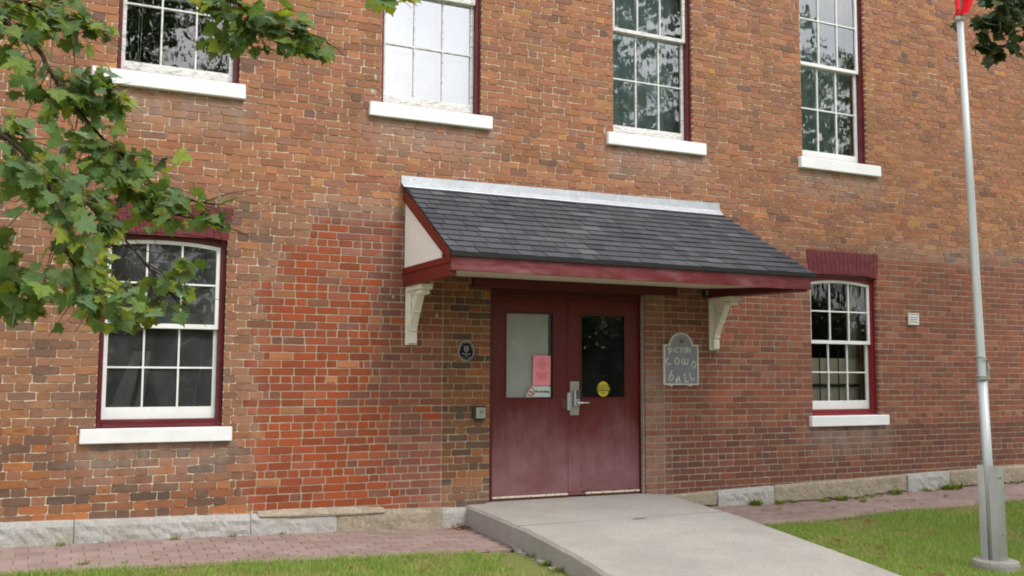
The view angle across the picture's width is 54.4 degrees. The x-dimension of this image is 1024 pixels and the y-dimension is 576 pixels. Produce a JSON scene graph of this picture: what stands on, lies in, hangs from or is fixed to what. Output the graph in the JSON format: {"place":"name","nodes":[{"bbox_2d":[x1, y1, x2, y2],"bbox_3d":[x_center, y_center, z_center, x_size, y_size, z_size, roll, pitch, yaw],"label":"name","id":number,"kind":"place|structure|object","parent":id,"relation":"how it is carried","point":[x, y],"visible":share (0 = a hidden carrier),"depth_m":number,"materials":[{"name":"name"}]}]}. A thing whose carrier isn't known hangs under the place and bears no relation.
{"place":"outdoors","nodes":[
{"label":"outdoors","id":0,"kind":"place"},
{"bbox_2d":[0,482,1023,575],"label":"brick path","id":1,"kind":"structure","parent":0,"point":[253,547],"depth_m":8.70,"materials":[{"name":"brick"}]},
{"bbox_2d":[450,524,470,529],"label":"leaf litter","id":2,"kind":"object","parent":1,"relation":"on","point":[460,526],"visible":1,"depth_m":9.72,"materials":[{"name":"brown plant"}]},
{"bbox_2d":[0,499,1023,575],"bbox_3d":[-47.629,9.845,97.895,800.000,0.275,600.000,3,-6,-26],"label":"ground","id":3,"kind":"structure","parent":0,"point":[519,562],"depth_m":8.18,"materials":[{"name":"green plant"}]},
{"bbox_2d":[0,0,421,354],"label":"maple tree","id":4,"kind":"object","parent":3,"relation":"on","point":[157,205],"visible":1,"depth_m":4.38,"materials":[{"name":"green plant"}]},
{"bbox_2d":[0,0,1023,547],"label":"town hall","id":5,"kind":"structure","parent":3,"relation":"on","point":[588,196],"depth_m":10.58,"materials":[{"name":"brick"}]},
{"bbox_2d":[110,351,150,406],"bbox_3d":[-3.593,0.899,9.342,0.390,0.620,0.226,3,-6,-26],"label":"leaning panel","id":6,"kind":"object","parent":5,"relation":"in","point":[123,395],"visible":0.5,"depth_m":9.35,"materials":[{"name":"grey"}]},
{"bbox_2d":[79,233,231,443],"bbox_3d":[-3.263,0.432,9.228,1.334,1.915,0.977,3,-6,-26],"label":"window","id":7,"kind":"structure","parent":5,"relation":"in","point":[113,425],"depth_m":8.90,"materials":[{"name":"white paint"}]},
{"bbox_2d":[91,0,245,99],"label":"window","id":8,"kind":"structure","parent":5,"relation":"in","point":[161,77],"depth_m":9.08,"materials":[{"name":"white paint"}]},
{"bbox_2d":[180,338,203,406],"bbox_3d":[-3.107,0.911,9.618,0.235,0.852,0.024,3,-6,-26],"label":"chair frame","id":9,"kind":"object","parent":5,"relation":"in","point":[199,371],"visible":0.71,"depth_m":9.64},
{"bbox_2d":[369,0,492,129],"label":"window","id":10,"kind":"structure","parent":5,"relation":"in","point":[431,48],"depth_m":10.42,"materials":[{"name":"red paint"}]},
{"bbox_2d":[458,341,473,360],"bbox_3d":[-0.464,0.635,10.074,0.170,0.208,0.014,3,-6,-26],"label":"oval plaque","id":11,"kind":"object","parent":5,"relation":"attached to","point":[465,350],"visible":1,"depth_m":10.07,"materials":[{"name":"black plastic"}]},
{"bbox_2d":[472,406,485,419],"bbox_3d":[-0.329,1.261,10.065,0.140,0.140,0.056,3,-6,-26],"label":"door push button","id":12,"kind":"object","parent":5,"relation":"attached to","point":[478,412],"depth_m":10.04,"materials":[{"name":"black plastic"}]},
{"bbox_2d":[492,296,567,500],"bbox_3d":[0.184,1.147,10.473,0.909,2.106,0.069,3,-6,-26],"label":"door","id":13,"kind":"structure","parent":5,"relation":"in","point":[530,434],"depth_m":10.47,"materials":[{"name":"paint"}]},
{"bbox_2d":[526,386,549,396],"bbox_3d":[0.279,1.094,10.518,0.288,0.113,0.007,3,-6,-26],"label":"no smoking sticker","id":14,"kind":"object","parent":13,"relation":"attached to","point":[538,391],"visible":1,"depth_m":10.52,"materials":[{"name":"white paper"}]},
{"bbox_2d":[533,355,550,385],"bbox_3d":[0.317,0.875,10.557,0.214,0.317,0.004,3,-6,-26],"label":"paper notice","id":15,"kind":"object","parent":13,"relation":"attached to","point":[541,370],"visible":1,"depth_m":10.55,"materials":[{"name":"pink paper"}]},
{"bbox_2d":[567,299,639,495],"bbox_3d":[1.012,1.182,10.828,0.929,2.106,0.148,3,-6,-26],"label":"door","id":16,"kind":"structure","parent":5,"relation":"in","point":[603,432],"depth_m":10.83,"materials":[{"name":"paint"}]},
{"bbox_2d":[597,381,609,396],"bbox_3d":[0.995,1.102,10.867,0.163,0.166,0.005,3,-6,-26],"label":"caution sticker","id":17,"kind":"object","parent":16,"relation":"attached to","point":[603,388],"visible":1,"depth_m":10.87,"materials":[{"name":"yellow plastic"}]},
{"bbox_2d":[606,0,706,155],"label":"window","id":18,"kind":"structure","parent":5,"relation":"in","point":[644,40],"depth_m":11.68,"materials":[{"name":"white paint"}]},
{"bbox_2d":[662,333,698,385],"bbox_3d":[1.896,0.803,11.198,0.470,0.599,0.029,3,-6,-26],"label":"town hall sign","id":19,"kind":"object","parent":5,"relation":"attached to","point":[680,351],"visible":1,"depth_m":11.19,"materials":[{"name":"grey metal"}]},
{"bbox_2d":[702,290,707,296],"bbox_3d":[2.239,0.067,11.401,0.115,0.080,0.064,3,-6,-26],"label":"porch sensor","id":20,"kind":"object","parent":5,"relation":"attached to","point":[704,293],"visible":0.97,"depth_m":11.36,"materials":[{"name":"black plastic"}]},
{"bbox_2d":[798,0,880,176],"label":"window","id":21,"kind":"structure","parent":5,"relation":"in","point":[823,71],"depth_m":12.90,"materials":[{"name":"red paint"}]},
{"bbox_2d":[809,274,889,426],"bbox_3d":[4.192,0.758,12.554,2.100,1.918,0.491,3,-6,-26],"label":"window","id":22,"kind":"structure","parent":5,"relation":"in","point":[849,411],"depth_m":12.56,"materials":[{"name":"white paint"}]},
{"bbox_2d":[908,313,918,324],"bbox_3d":[5.165,0.401,12.821,0.178,0.154,0.032,3,-6,-26],"label":"wall vent","id":23,"kind":"object","parent":5,"relation":"attached to","point":[913,318],"depth_m":12.81,"materials":[{"name":"white plastic"}]},
{"bbox_2d":[51,481,1019,575],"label":"weeds","id":24,"kind":"object","parent":3,"relation":"on","point":[953,486],"visible":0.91,"depth_m":11.63,"materials":[{"name":"green plant"}]},
{"bbox_2d":[514,547,559,569],"bbox_3d":[0.198,2.232,8.206,0.110,0.057,0.933,2,-5,-20],"label":"concrete rubble","id":25,"kind":"object","parent":3,"relation":"on","point":[518,550],"visible":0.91,"depth_m":8.19,"materials":[{"name":"grey concrete"}]},
{"bbox_2d":[465,494,900,575],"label":"concrete ramp","id":26,"kind":"structure","parent":3,"relation":"on","point":[652,535],"depth_m":8.25,"materials":[{"name":"grey concrete"}]},
{"bbox_2d":[949,0,1023,70],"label":"maple tree","id":27,"kind":"object","parent":3,"relation":"on","point":[1004,18],"visible":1,"depth_m":9.02,"materials":[{"name":"green plant"}]},
{"bbox_2d":[955,0,1020,573],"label":"flagpole","id":28,"kind":"object","parent":3,"relation":"on","point":[992,518],"visible":0.99,"depth_m":8.09,"materials":[{"name":"metal"}]},
{"bbox_2d":[954,0,972,15],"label":"flag","id":29,"kind":"object","parent":28,"relation":"hanging from","point":[966,6],"visible":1,"depth_m":8.29,"materials":[{"name":"red fabric"}]}
]}

